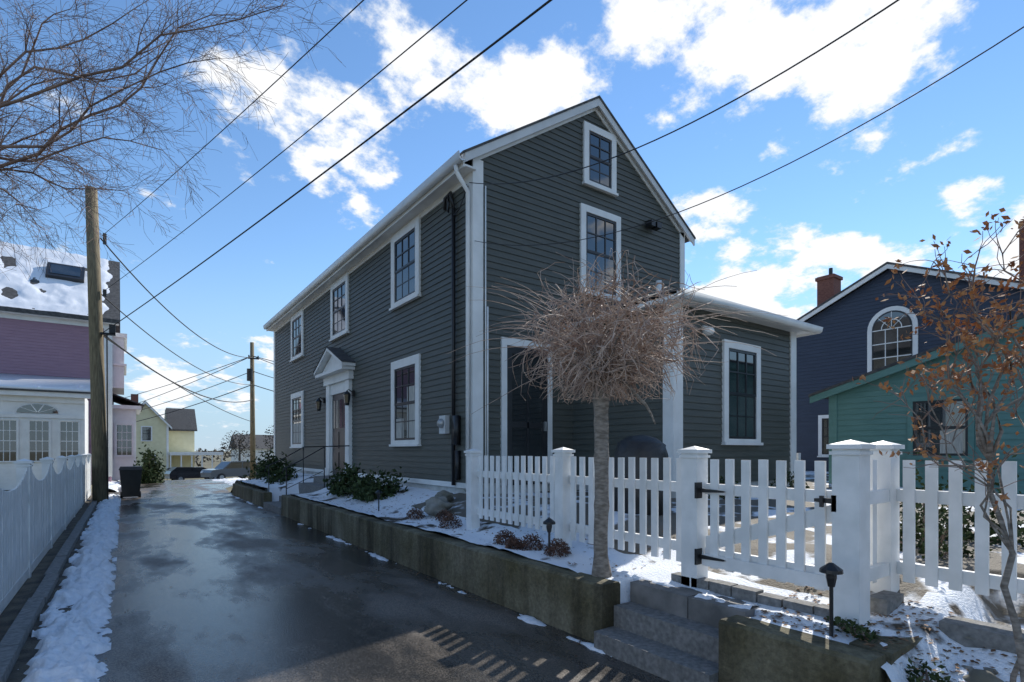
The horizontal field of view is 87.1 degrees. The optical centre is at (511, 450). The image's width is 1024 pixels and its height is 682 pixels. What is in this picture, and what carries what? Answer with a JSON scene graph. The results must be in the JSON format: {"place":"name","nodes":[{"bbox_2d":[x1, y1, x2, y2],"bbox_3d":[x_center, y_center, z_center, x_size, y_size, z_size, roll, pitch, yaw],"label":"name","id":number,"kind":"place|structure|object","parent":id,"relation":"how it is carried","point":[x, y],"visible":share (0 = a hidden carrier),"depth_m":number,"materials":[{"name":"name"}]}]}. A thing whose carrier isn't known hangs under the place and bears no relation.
{"place":"outdoors","nodes":[
{"label":"outdoors","id":0,"kind":"place"},
{"bbox_2d":[0,492,113,681],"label":"dirt verge","id":1,"kind":"structure","parent":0,"point":[14,607],"depth_m":5.49,"materials":[{"name":"soil"}]},
{"bbox_2d":[0,453,90,613],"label":"scalloped fence","id":2,"kind":"object","parent":1,"relation":"on","point":[37,516],"visible":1,"depth_m":6.70,"materials":[{"name":"wood"}]},
{"bbox_2d":[85,186,115,502],"bbox_3d":[-11.735,-2.935,15.341,0.778,9.078,0.366,0,0,-4],"label":"utility pole","id":3,"kind":"object","parent":1,"relation":"on","point":[99,455],"visible":0.81,"depth_m":15.22,"materials":[{"name":"brown wood"}]},
{"bbox_2d":[102,294,252,384],"bbox_3d":[-13.561,-3.984,23.629,0.032,1.060,16.799,0,0,-12],"label":"overhead wire","id":4,"kind":"object","parent":3,"relation":"attached to","point":[166,347],"visible":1,"depth_m":19.54,"materials":[{"name":"black rubber"}]},
{"bbox_2d":[102,0,363,235],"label":"overhead wire","id":5,"kind":"object","parent":3,"relation":"attached to","point":[252,102],"visible":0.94,"depth_m":8.07,"materials":[{"name":"black rubber"}]},
{"bbox_2d":[103,0,467,291],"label":"overhead wire","id":6,"kind":"object","parent":3,"relation":"attached to","point":[315,124],"visible":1,"depth_m":7.14,"materials":[{"name":"black rubber"}]},
{"bbox_2d":[102,0,551,332],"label":"overhead wire","id":7,"kind":"object","parent":3,"relation":"attached to","point":[454,73],"visible":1,"depth_m":7.03,"materials":[{"name":"black rubber"}]},
{"bbox_2d":[0,256,119,332],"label":"roof","id":8,"kind":"structure","parent":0,"point":[111,314],"depth_m":24.71,"materials":[{"name":"white"}]},
{"bbox_2d":[4,451,570,569],"bbox_3d":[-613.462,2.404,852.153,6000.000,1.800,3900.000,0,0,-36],"label":"ground","id":9,"kind":"structure","parent":0,"point":[206,464],"depth_m":61.43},
{"bbox_2d":[0,399,88,489],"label":"sunroom walls","id":10,"kind":"structure","parent":9,"relation":"on","point":[7,475],"depth_m":21.14,"materials":[{"name":"white paint"}]},
{"bbox_2d":[0,418,134,461],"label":"window casing","id":11,"kind":"object","parent":10,"relation":"attached to","point":[132,424],"depth_m":21.43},
{"bbox_2d":[0,419,131,461],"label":"white sash window","id":12,"kind":"structure","parent":11,"relation":"in","point":[60,431],"depth_m":21.29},
{"bbox_2d":[0,500,96,681],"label":"granite kerb","id":13,"kind":"structure","parent":9,"relation":"on","point":[13,640],"depth_m":4.86,"materials":[{"name":"stone"}]},
{"bbox_2d":[87,399,111,484],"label":"wall body","id":14,"kind":"structure","parent":9,"relation":"on","point":[110,478],"depth_m":24.44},
{"bbox_2d":[0,318,113,404],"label":"clapboards","id":15,"kind":"object","parent":14,"relation":"attached to","point":[27,347],"visible":0.48,"depth_m":23.50,"materials":[{"name":"wood"}]},
{"bbox_2d":[0,311,118,476],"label":"trim","id":16,"kind":"structure","parent":14,"relation":"attached to","point":[38,396],"depth_m":22.66,"materials":[{"name":"white paint"}]},
{"bbox_2d":[0,264,131,460],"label":"window glass","id":17,"kind":"object","parent":16,"relation":"attached to","point":[124,439],"visible":0.89,"depth_m":21.25,"materials":[{"name":"glass"}]},
{"bbox_2d":[112,333,126,394],"bbox_3d":[-20.603,-4.450,28.294,0.620,2.700,4.200,0,0,-36],"label":"side bay","id":18,"kind":"object","parent":16,"relation":"attached to","point":[119,367],"visible":0.79,"depth_m":26.67,"materials":[{"name":"white paint"}]},
{"bbox_2d":[0,388,143,410],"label":"sunroom roof","id":19,"kind":"structure","parent":14,"relation":"attached to","point":[118,399],"depth_m":27.03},
{"bbox_2d":[0,241,111,391],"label":"roof snow","id":20,"kind":"structure","parent":19,"relation":"on","point":[64,296],"depth_m":24.21,"materials":[{"name":"snow"}]},
{"bbox_2d":[45,262,84,282],"bbox_3d":[-21.224,-8.453,25.632,1.400,1.007,1.095,0,0,-36],"label":"skylight","id":21,"kind":"object","parent":20,"relation":"on","point":[80,279],"visible":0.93,"depth_m":25.39},
{"bbox_2d":[133,442,167,483],"bbox_3d":[-17.058,0.612,25.342,1.652,1.994,1.640,0,0,-2],"label":"evergreen shrub","id":22,"kind":"object","parent":9,"relation":"on","point":[151,472],"visible":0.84,"depth_m":25.02,"materials":[{"name":"green plant"}]},
{"bbox_2d":[136,404,193,475],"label":"walls","id":23,"kind":"structure","parent":9,"relation":"on","point":[181,441],"depth_m":68.88,"materials":[{"name":"yellow"}]},
{"bbox_2d":[143,401,171,470],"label":"trim","id":24,"kind":"structure","parent":23,"relation":"attached to","point":[167,439],"depth_m":69.09,"materials":[{"name":"white paint"}]},
{"bbox_2d":[142,401,196,430],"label":"roof","id":25,"kind":"structure","parent":23,"relation":"on","point":[182,420],"depth_m":72.75,"materials":[{"name":"grey"}]},
{"bbox_2d":[0,0,361,281],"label":"bare maple tree","id":26,"kind":"object","parent":9,"relation":"on","point":[56,136],"visible":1,"depth_m":7.08,"materials":[{"name":"brown plant"}]},
{"bbox_2d":[169,452,222,468],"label":"porch","id":27,"kind":"object","parent":9,"relation":"on","point":[196,453],"visible":0.55,"depth_m":69.97,"materials":[{"name":"white paint"}]},
{"bbox_2d":[194,425,273,476],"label":"distant trees","id":28,"kind":"object","parent":9,"relation":"on","point":[232,446],"visible":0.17,"depth_m":63.24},
{"bbox_2d":[228,434,273,462],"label":"white cottage","id":29,"kind":"structure","parent":9,"relation":"on","point":[259,440],"depth_m":89.07,"materials":[{"name":"paint"}]},
{"bbox_2d":[233,483,271,507],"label":"retaining wall","id":30,"kind":"structure","parent":9,"relation":"on","point":[257,496],"depth_m":15.42,"materials":[{"name":"concrete"}]},
{"bbox_2d":[247,342,258,478],"bbox_3d":[-15.355,-2.250,31.836,0.450,8.302,0.661,0,0,34],"label":"utility pole","id":31,"kind":"object","parent":9,"relation":"on","point":[250,375],"visible":0.82,"depth_m":31.82,"materials":[{"name":"brown wood"}]},
{"bbox_2d":[100,238,252,357],"bbox_3d":[-13.561,-5.473,23.629,0.040,1.248,16.802,0,0,-12],"label":"overhead wire","id":32,"kind":"object","parent":31,"relation":"attached to","point":[162,305],"visible":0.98,"depth_m":19.42,"materials":[{"name":"black rubber"}]},
{"bbox_2d":[104,335,252,402],"bbox_3d":[-13.561,-2.894,23.629,0.048,1.054,16.802,0,0,-12],"label":"overhead wire","id":33,"kind":"object","parent":31,"relation":"attached to","point":[167,378],"visible":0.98,"depth_m":19.57,"materials":[{"name":"black rubber"}]},
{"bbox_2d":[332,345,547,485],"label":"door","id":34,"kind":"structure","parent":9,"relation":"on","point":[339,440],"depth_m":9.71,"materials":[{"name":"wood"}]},
{"bbox_2d":[281,494,619,642],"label":"retaining wall","id":35,"kind":"structure","parent":9,"relation":"on","point":[579,604],"depth_m":5.45,"materials":[{"name":"concrete"}]},
{"bbox_2d":[594,602,718,681],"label":"granite steps","id":36,"kind":"structure","parent":9,"relation":"on","point":[668,646],"depth_m":3.71,"materials":[{"name":"stone"}]},
{"bbox_2d":[719,615,922,681],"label":"retaining wall","id":37,"kind":"structure","parent":9,"relation":"on","point":[752,650],"depth_m":2.96,"materials":[{"name":"concrete"}]},
{"bbox_2d":[293,385,414,442],"bbox_3d":[-4.665,-0.752,14.459,0.006,1.078,9.450,0,0,-36],"label":"window curtain","id":38,"kind":"object","parent":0,"point":[399,431],"depth_m":10.91,"materials":[{"name":"fabric"}]},
{"bbox_2d":[94,479,669,681],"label":"driveway road","id":39,"kind":"structure","parent":0,"point":[279,602],"depth_m":4.89,"materials":[{"name":"asphalt"}]},
{"bbox_2d":[18,494,120,681],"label":"snow bank","id":40,"kind":"structure","parent":39,"relation":"on","point":[71,644],"depth_m":4.74,"materials":[{"name":"snow"}]},
{"bbox_2d":[109,480,120,491],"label":"snow bank","id":41,"kind":"structure","parent":39,"relation":"on","point":[114,485],"depth_m":22.20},
{"bbox_2d":[112,405,141,480],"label":"porch walls","id":42,"kind":"structure","parent":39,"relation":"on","point":[124,413],"depth_m":27.20,"materials":[{"name":"white paint"}]},
{"bbox_2d":[119,466,142,497],"bbox_3d":[-12.032,0.999,17.004,0.620,0.998,0.780,0,0,-36],"label":"trash bin","id":43,"kind":"object","parent":39,"relation":"on","point":[130,478],"visible":0.99,"depth_m":16.75,"materials":[{"name":"plastic"}]},
{"bbox_2d":[212,478,248,484],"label":"snow bank","id":44,"kind":"structure","parent":39,"relation":"on","point":[232,481],"depth_m":27.21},
{"bbox_2d":[230,495,611,656],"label":"snow bank","id":45,"kind":"structure","parent":39,"relation":"on","point":[535,621],"depth_m":4.74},
{"bbox_2d":[0,0,1023,450],"label":"sky","id":46,"kind":"structure","parent":0,"point":[951,154],"materials":[{"name":"blue"}]},
{"bbox_2d":[231,471,1023,681],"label":"snowy garden ground","id":47,"kind":"structure","parent":0,"point":[967,602],"depth_m":4.30,"materials":[{"name":"snow"}]},
{"bbox_2d":[241,442,288,483],"bbox_3d":[-8.142,0.454,18.567,1.867,1.493,2.028,0,0,42],"label":"evergreen shrub","id":48,"kind":"object","parent":47,"relation":"on","point":[259,469],"visible":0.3,"depth_m":18.38,"materials":[{"name":"green plant"}]},
{"bbox_2d":[262,459,297,483],"bbox_3d":[-6.909,0.685,16.300,1.147,0.870,1.909,0,0,-36],"label":"evergreen shrub","id":49,"kind":"object","parent":47,"relation":"on","point":[276,477],"visible":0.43,"depth_m":16.03,"materials":[{"name":"green plant"}]},
{"bbox_2d":[264,475,348,514],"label":"door steps","id":50,"kind":"structure","parent":47,"relation":"on","point":[317,484],"depth_m":13.88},
{"bbox_2d":[264,445,348,494],"bbox_3d":[-5.305,0.633,13.863,1.613,1.533,1.927,0,0,-36],"label":"iron handrail","id":51,"kind":"object","parent":47,"relation":"on","point":[303,465],"visible":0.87,"depth_m":13.37,"materials":[{"name":"black"}]},
{"bbox_2d":[323,462,375,496],"bbox_3d":[-3.383,0.606,11.379,1.181,0.759,1.622,0,0,-36],"label":"rhododendron shrub","id":52,"kind":"object","parent":47,"relation":"on","point":[337,486],"visible":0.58,"depth_m":11.20,"materials":[{"name":"green plant"}]},
{"bbox_2d":[343,466,410,502],"bbox_3d":[-2.580,0.646,10.345,1.152,0.680,1.234,0,0,-36],"label":"rhododendron shrub","id":53,"kind":"object","parent":47,"relation":"on","point":[365,489],"visible":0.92,"depth_m":10.14,"materials":[{"name":"green plant"}]},
{"bbox_2d":[406,507,424,518],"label":"heather plant","id":54,"kind":"object","parent":47,"relation":"on","point":[417,513],"visible":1,"depth_m":7.93,"materials":[{"name":"brown plant"}]},
{"bbox_2d":[424,496,453,516],"bbox_3d":[-1.101,0.827,7.926,0.440,0.312,0.492,0,0,-36],"label":"field rock","id":55,"kind":"object","parent":47,"relation":"on","point":[435,505],"visible":0.72,"depth_m":7.82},
{"bbox_2d":[435,490,453,501],"bbox_3d":[-1.071,0.727,8.593,0.252,0.206,0.315,0,0,-36],"label":"field rock","id":56,"kind":"object","parent":47,"relation":"on","point":[447,495],"visible":0.61,"depth_m":8.53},
{"bbox_2d":[438,513,462,528],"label":"heather plant","id":57,"kind":"object","parent":47,"relation":"on","point":[446,519],"visible":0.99,"depth_m":6.96,"materials":[{"name":"brown plant"}]},
{"bbox_2d":[493,529,516,544],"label":"heather plant","id":58,"kind":"object","parent":47,"relation":"on","point":[505,536],"visible":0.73,"depth_m":5.76,"materials":[{"name":"brown plant"}]},
{"bbox_2d":[504,537,524,549],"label":"heather plant","id":59,"kind":"object","parent":47,"relation":"on","point":[512,543],"visible":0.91,"depth_m":5.53,"materials":[{"name":"plant"}]},
{"bbox_2d":[519,533,545,550],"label":"heather plant","id":60,"kind":"object","parent":47,"relation":"on","point":[530,539],"visible":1,"depth_m":5.46,"materials":[{"name":"brown plant"}]},
{"bbox_2d":[293,470,790,497],"bbox_3d":[-1.807,0.920,15.573,5.836,0.760,16.750,0,0,-36],"label":"foundation","id":61,"kind":"object","parent":47,"relation":"on","point":[462,490],"depth_m":9.88,"materials":[{"name":"concrete"}]},
{"bbox_3d":[-1.817,-3.085,15.578,5.878,7.270,16.800,0,0,-36],"label":"wall","id":62,"kind":"object","parent":61,"relation":"on","visible":0},
{"bbox_2d":[439,415,449,433],"bbox_3d":[-1.203,-0.460,9.570,0.090,0.320,0.220,0,0,-36],"label":"meter box","id":63,"kind":"object","parent":62,"relation":"attached to","point":[445,429],"visible":0.93,"depth_m":9.49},
{"bbox_2d":[443,184,467,484],"bbox_3d":[-1.005,-1.961,9.220,0.178,5.121,0.760,0,0,-36],"label":"conduit","id":64,"kind":"object","parent":62,"relation":"attached to","point":[455,440],"visible":0.94,"depth_m":9.28,"materials":[{"name":"black metal"}]},
{"bbox_2d":[313,95,695,372],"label":"roof","id":65,"kind":"structure","parent":62,"relation":"on","point":[340,354],"depth_m":10.43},
{"bbox_2d":[289,121,762,447],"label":"window casing","id":66,"kind":"object","parent":62,"relation":"attached to","point":[415,223],"depth_m":10.52,"materials":[{"name":"wood"}]},
{"bbox_2d":[292,130,755,443],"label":"window sash","id":67,"kind":"object","parent":66,"relation":"in","point":[605,256],"depth_m":10.66,"materials":[{"name":"wood"}]},
{"bbox_2d":[293,134,753,470],"bbox_3d":[-2.415,-2.910,12.810,2.941,6.520,14.662,0,0,-54],"label":"window glass","id":68,"kind":"object","parent":67,"relation":"in","point":[519,435],"visible":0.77,"depth_m":10.39,"materials":[{"name":"glass"}]},
{"bbox_2d":[275,111,789,483],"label":"clapboards","id":69,"kind":"object","parent":62,"relation":"attached to","point":[376,340],"visible":0.64,"depth_m":9.99,"materials":[{"name":"wood"}]},
{"bbox_2d":[343,389,354,405],"bbox_3d":[-4.043,-1.325,13.379,0.269,0.410,0.180,0,0,-36],"label":"wall lantern","id":70,"kind":"object","parent":69,"relation":"attached to","point":[346,394],"depth_m":13.31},
{"bbox_2d":[266,106,815,488],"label":"trim","id":71,"kind":"structure","parent":62,"relation":"attached to","point":[333,372],"depth_m":9.53,"materials":[{"name":"white paint"}]},
{"bbox_2d":[454,165,488,491],"bbox_3d":[-0.668,-1.973,8.853,0.609,5.308,0.200,0,0,-36],"label":"downspout","id":72,"kind":"object","parent":71,"relation":"attached to","point":[461,180],"visible":0.75,"depth_m":8.86,"materials":[{"name":"white paint"}]},
{"bbox_2d":[263,150,822,333],"bbox_3d":[-3.199,-3.515,13.321,18.572,2.510,5.327,0,0,34],"label":"gutter","id":73,"kind":"object","parent":71,"relation":"attached to","point":[439,174],"visible":0.98,"depth_m":9.89,"materials":[{"name":"white paint"}]},
{"bbox_2d":[460,98,694,245],"bbox_3d":[1.637,-5.718,10.460,6.060,2.200,0.124,0,0,-36],"label":"rake board","id":74,"kind":"object","parent":71,"relation":"attached to","point":[512,137],"visible":0.96,"depth_m":10.13,"materials":[{"name":"wood"}]},
{"bbox_2d":[469,0,898,183],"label":"service wire","id":75,"kind":"object","parent":71,"relation":"attached to","point":[860,24],"visible":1,"depth_m":4.83,"materials":[{"name":"black rubber"}]},
{"bbox_2d":[477,26,1023,245],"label":"service wire","id":76,"kind":"object","parent":71,"relation":"attached to","point":[796,159],"visible":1,"depth_m":4.87,"materials":[{"name":"black rubber"}]},
{"bbox_2d":[645,219,661,230],"bbox_3d":[2.964,-4.760,11.355,0.320,0.160,0.220,0,0,-36],"label":"floodlight","id":77,"kind":"object","parent":62,"relation":"attached to","point":[655,225],"visible":0.91,"depth_m":11.30,"materials":[{"name":"black metal"}]},
{"bbox_2d":[543,518,554,555],"bbox_3d":[0.354,0.830,5.122,0.120,0.375,0.120,0,0,-36],"label":"path light","id":78,"kind":"object","parent":47,"relation":"on","point":[548,522],"visible":0.94,"depth_m":5.10,"materials":[{"name":"black metal"}]},
{"bbox_2d":[95,490,1019,681],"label":"leaf litter","id":79,"kind":"object","parent":47,"relation":"on","point":[871,645],"visible":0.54,"depth_m":3.16,"materials":[{"name":"plant"}]},
{"bbox_2d":[544,538,571,556],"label":"heather plant","id":80,"kind":"object","parent":47,"relation":"on","point":[563,549],"visible":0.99,"depth_m":5.10,"materials":[{"name":"brown plant"}]},
{"bbox_2d":[447,248,785,577],"bbox_3d":[0.874,-0.303,4.358,2.340,2.732,2.184,0,0,-36],"label":"weeping mulberry tree","id":81,"kind":"object","parent":47,"relation":"on","point":[603,366],"visible":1,"depth_m":4.32,"materials":[{"name":"brown plant"}]},
{"bbox_2d":[614,435,671,514],"bbox_3d":[1.568,0.280,6.551,0.716,0.940,0.715,0,0,-36],"label":"covered grill","id":82,"kind":"object","parent":47,"relation":"on","point":[637,447],"visible":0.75,"depth_m":6.29,"materials":[{"name":"plastic"}]},
{"bbox_2d":[630,572,828,627],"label":"stone walkway","id":83,"kind":"structure","parent":47,"relation":"on","point":[684,602],"depth_m":3.81,"materials":[{"name":"stone"}]},
{"bbox_2d":[695,592,757,609],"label":"snow bank","id":84,"kind":"structure","parent":83,"relation":"on","point":[707,596],"depth_m":3.73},
{"bbox_2d":[464,440,1023,625],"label":"white picket fence","id":85,"kind":"object","parent":47,"relation":"on","point":[869,493],"visible":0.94,"depth_m":3.48,"materials":[{"name":"wood"}]},
{"bbox_2d":[694,459,835,590],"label":"picket gate","id":86,"kind":"structure","parent":85,"relation":"attached to","point":[798,571],"depth_m":3.68,"materials":[{"name":"white wood"}]},
{"bbox_2d":[770,470,809,488],"bbox_3d":[4.938,0.582,9.581,0.719,0.460,0.681,0,0,-36],"label":"boxwood shrub","id":87,"kind":"object","parent":47,"relation":"on","point":[791,483],"visible":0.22,"depth_m":9.55,"materials":[{"name":"green plant"}]},
{"bbox_2d":[819,562,843,636],"bbox_3d":[1.808,0.853,3.051,0.120,0.435,0.120,0,0,-36],"label":"path light","id":88,"kind":"object","parent":47,"relation":"on","point":[831,570],"visible":0.94,"depth_m":3.04,"materials":[{"name":"black metal"}]},
{"bbox_2d":[820,616,881,643],"bbox_3d":[1.952,1.011,3.072,0.297,0.132,0.309,0,0,-36],"label":"ivy plant","id":89,"kind":"object","parent":47,"relation":"on","point":[860,631],"visible":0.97,"depth_m":3.03,"materials":[{"name":"green plant"}]},
{"bbox_2d":[806,269,1023,321],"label":"wall body","id":90,"kind":"structure","parent":47,"relation":"on","point":[884,272],"depth_m":17.44,"materials":[{"name":"wood"}]},
{"bbox_2d":[796,262,1021,321],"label":"roof","id":91,"kind":"structure","parent":90,"relation":"attached to","point":[905,265],"depth_m":17.64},
{"bbox_2d":[815,221,1023,305],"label":"chimney","id":92,"kind":"object","parent":91,"relation":"on","point":[828,286],"visible":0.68,"depth_m":20.34,"materials":[{"name":"brick"}]},
{"bbox_2d":[796,270,1023,471],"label":"clapboards","id":93,"kind":"object","parent":90,"relation":"attached to","point":[834,352],"visible":0.26,"depth_m":18.22,"materials":[{"name":"blue"}]},
{"bbox_2d":[799,264,1023,371],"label":"trim","id":94,"kind":"structure","parent":90,"relation":"attached to","point":[913,317],"depth_m":17.19,"materials":[{"name":"white paint"}]},
{"bbox_2d":[823,312,909,452],"bbox_3d":[11.695,-2.148,17.920,0.032,4.564,2.641,0,0,-34],"label":"window glass","id":95,"kind":"object","parent":94,"relation":"attached to","point":[891,348],"visible":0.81,"depth_m":17.29,"materials":[{"name":"glass"}]},
{"bbox_2d":[822,310,911,453],"bbox_3d":[11.707,-2.173,17.897,0.026,4.614,2.690,0,0,-35],"label":"window sash","id":96,"kind":"object","parent":94,"relation":"attached to","point":[827,419],"depth_m":17.67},
{"bbox_2d":[905,657,950,681],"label":"ivy plant","id":97,"kind":"object","parent":47,"relation":"on","point":[936,677],"visible":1,"depth_m":2.74,"materials":[{"name":"green plant"}]},
{"bbox_2d":[852,208,1023,681],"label":"japanese maple tree","id":98,"kind":"object","parent":47,"relation":"on","point":[984,443],"visible":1,"depth_m":2.70,"materials":[{"name":"brown plant"}]},
{"bbox_2d":[870,590,1023,653],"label":"granite block","id":99,"kind":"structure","parent":47,"relation":"on","point":[986,635],"depth_m":3.02,"materials":[{"name":"stone"}]},
{"bbox_2d":[900,451,1000,559],"bbox_3d":[3.243,0.491,4.237,0.856,1.000,0.966,0,0,-36],"label":"evergreen shrub","id":100,"kind":"object","parent":47,"relation":"on","point":[919,526],"visible":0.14,"depth_m":4.11,"materials":[{"name":"green plant"}]},
{"bbox_2d":[900,455,1023,546],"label":"evergreen shrub","id":101,"kind":"object","parent":47,"relation":"on","point":[1020,532],"visible":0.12,"depth_m":4.73,"materials":[{"name":"green plant"}]},
{"bbox_2d":[961,665,1003,681],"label":"field rock","id":102,"kind":"object","parent":47,"relation":"on","point":[986,674],"visible":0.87,"depth_m":2.75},
{"bbox_3d":[13.394,-0.890,9.642,7.000,4.180,11.400,0,0,-36],"label":"wall body","id":103,"kind":"object","parent":47,"relation":"on","visible":0},
{"bbox_2d":[808,315,1023,398],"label":"roof","id":104,"kind":"structure","parent":103,"relation":"attached to","point":[887,366],"depth_m":11.03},
{"bbox_2d":[810,318,1023,482],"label":"trim","id":105,"kind":"structure","parent":103,"relation":"attached to","point":[831,393],"depth_m":11.63,"materials":[{"name":"teal"}]},
{"bbox_2d":[836,327,1023,493],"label":"clapboards","id":106,"kind":"object","parent":103,"relation":"attached to","point":[859,408],"visible":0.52,"depth_m":10.87,"materials":[{"name":"teal"}]},
{"bbox_2d":[906,393,975,459],"bbox_3d":[9.024,-0.448,9.639,0.090,1.265,3.340,0,0,-36],"label":"window casing","id":107,"kind":"object","parent":103,"relation":"attached to","point":[971,430],"depth_m":10.55,"materials":[{"name":"wood"}]},
{"bbox_2d":[913,398,967,455],"bbox_3d":[9.036,-0.445,9.647,0.022,1.090,3.120,0,0,-36],"label":"window sash","id":108,"kind":"object","parent":107,"relation":"in","point":[943,427],"depth_m":10.52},
{"bbox_2d":[916,401,964,452],"bbox_3d":[9.051,-0.445,9.658,0.024,1.090,3.120,0,0,-36],"label":"window glass","id":109,"kind":"object","parent":108,"relation":"in","point":[941,415],"visible":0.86,"depth_m":10.62,"materials":[{"name":"glass"}]},
{"bbox_2d":[817,415,828,456],"bbox_3d":[11.024,-0.507,18.841,0.090,1.485,0.640,0,0,-36],"label":"window casing","id":110,"kind":"object","parent":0,"point":[820,417],"depth_m":19.01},
{"bbox_2d":[940,430,962,452],"bbox_3d":[8.492,-0.156,10.416,0.006,0.469,0.356,0,0,-36],"label":"window curtain","id":111,"kind":"object","parent":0,"point":[958,442],"depth_m":10.40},
{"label":"cross street road","id":112,"kind":"structure","parent":0,"visible":0},
{"bbox_2d":[164,467,216,479],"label":"parked car","id":113,"kind":"object","parent":112,"relation":"on","point":[178,473],"visible":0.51,"depth_m":51.44,"materials":[{"name":"black paint"}]},
{"bbox_2d":[200,461,257,478],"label":"parked car","id":114,"kind":"object","parent":112,"relation":"on","point":[223,469],"visible":0.69,"depth_m":47.55,"materials":[{"name":"grey paint"}]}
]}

